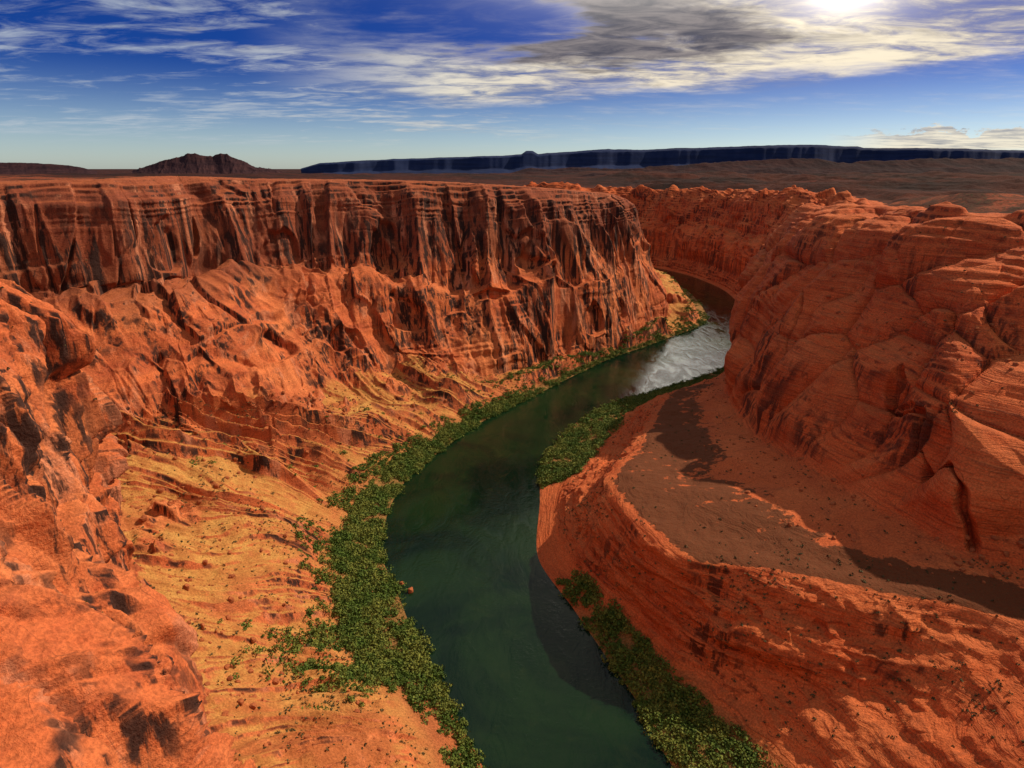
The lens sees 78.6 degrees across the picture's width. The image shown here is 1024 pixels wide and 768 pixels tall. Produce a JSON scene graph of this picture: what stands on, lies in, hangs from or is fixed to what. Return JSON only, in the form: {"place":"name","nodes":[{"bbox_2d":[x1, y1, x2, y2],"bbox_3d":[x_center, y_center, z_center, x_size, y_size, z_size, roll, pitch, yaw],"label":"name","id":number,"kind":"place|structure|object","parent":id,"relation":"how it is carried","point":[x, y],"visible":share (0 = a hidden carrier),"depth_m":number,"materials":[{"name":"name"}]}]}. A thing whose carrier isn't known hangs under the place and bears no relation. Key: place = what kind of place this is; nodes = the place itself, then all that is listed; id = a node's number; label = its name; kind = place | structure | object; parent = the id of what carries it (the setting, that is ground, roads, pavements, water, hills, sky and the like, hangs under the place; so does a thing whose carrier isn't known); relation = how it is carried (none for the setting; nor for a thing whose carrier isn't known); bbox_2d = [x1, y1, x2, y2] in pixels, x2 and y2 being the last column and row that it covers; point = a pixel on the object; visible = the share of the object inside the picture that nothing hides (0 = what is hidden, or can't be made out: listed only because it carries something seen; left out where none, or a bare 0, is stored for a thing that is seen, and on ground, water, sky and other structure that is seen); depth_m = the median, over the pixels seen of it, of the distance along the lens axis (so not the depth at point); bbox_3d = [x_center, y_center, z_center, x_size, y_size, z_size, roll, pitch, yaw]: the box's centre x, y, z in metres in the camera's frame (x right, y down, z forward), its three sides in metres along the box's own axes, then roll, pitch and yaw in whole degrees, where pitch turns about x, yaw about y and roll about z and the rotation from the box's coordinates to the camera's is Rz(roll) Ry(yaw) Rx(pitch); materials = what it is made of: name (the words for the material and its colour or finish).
{"place":"outdoors","nodes":[
{"label":"outdoors","id":0,"kind":"place"},
{"bbox_2d":[0,162,96,174],"bbox_3d":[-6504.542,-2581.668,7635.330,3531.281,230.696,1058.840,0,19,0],"label":"ridge","id":1,"kind":"structure","parent":0,"point":[21,168],"depth_m":7489.15,"materials":[{"name":"stone"}]},
{"bbox_2d":[0,176,706,767],"bbox_3d":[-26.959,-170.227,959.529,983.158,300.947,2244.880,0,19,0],"label":"canyon wall","id":2,"kind":"structure","parent":0,"point":[272,304],"depth_m":548.07,"materials":[{"name":"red stone"}]},
{"bbox_2d":[0,169,1023,212],"bbox_3d":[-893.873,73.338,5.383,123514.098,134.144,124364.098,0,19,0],"label":"plateau ground","id":3,"kind":"structure","parent":0,"point":[992,192],"depth_m":2295.50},
{"bbox_2d":[132,153,281,173],"bbox_3d":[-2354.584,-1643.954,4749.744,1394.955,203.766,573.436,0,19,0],"label":"desert butte","id":4,"kind":"object","parent":3,"relation":"on","point":[188,163],"visible":0.61,"depth_m":4660.84,"materials":[{"name":"brown stone"}]},
{"bbox_2d":[1,176,1023,767],"bbox_3d":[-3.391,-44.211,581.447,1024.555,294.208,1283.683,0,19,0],"label":"desert scrub","id":5,"kind":"object","parent":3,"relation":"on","point":[569,552],"visible":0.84,"depth_m":387.76,"materials":[{"name":"green plant"}]},
{"bbox_2d":[301,145,1023,173],"bbox_3d":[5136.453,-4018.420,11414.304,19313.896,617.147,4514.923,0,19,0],"label":"distant mesa","id":6,"kind":"structure","parent":3,"relation":"on","point":[615,158],"depth_m":10646.24,"materials":[{"name":"stone"}]},
{"bbox_2d":[0,0,1023,168],"label":"sky","id":7,"kind":"structure","parent":0,"point":[88,84],"materials":[{"name":"blue"}]},
{"bbox_2d":[380,267,734,767],"bbox_3d":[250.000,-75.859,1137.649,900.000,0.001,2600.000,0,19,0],"label":"river","id":8,"kind":"structure","parent":0,"point":[517,653],"depth_m":478.84,"materials":[{"name":"liquid"}]},
{"bbox_2d":[408,587,412,593],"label":"river rock","id":9,"kind":"object","parent":8,"relation":"in","point":[410,590],"visible":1,"depth_m":466.61,"materials":[{"name":"orange stone"}]},
{"bbox_2d":[512,181,1023,767],"bbox_3d":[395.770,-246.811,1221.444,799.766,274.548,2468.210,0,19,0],"label":"sandstone dome terrain","id":10,"kind":"structure","parent":0,"point":[876,407],"depth_m":432.59,"materials":[{"name":"orange stone"}]},
{"bbox_2d":[189,272,782,767],"bbox_3d":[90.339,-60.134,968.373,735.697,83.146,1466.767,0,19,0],"label":"riparian shrubs","id":11,"kind":"object","parent":10,"relation":"on","point":[377,662],"visible":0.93,"depth_m":429.00,"materials":[{"name":"green plant"}]},
{"bbox_2d":[117,274,1023,767],"bbox_3d":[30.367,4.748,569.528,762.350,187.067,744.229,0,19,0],"label":"talus boulders","id":12,"kind":"object","parent":10,"relation":"on","point":[275,680],"visible":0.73,"depth_m":416.78,"materials":[{"name":"orange stone"}]},
{"bbox_2d":[512,158,1023,173],"bbox_3d":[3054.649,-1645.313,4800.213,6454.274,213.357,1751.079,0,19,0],"label":"dark foothills","id":13,"kind":"structure","parent":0,"point":[816,165],"depth_m":4616.74,"materials":[{"name":"stone"}]}
]}

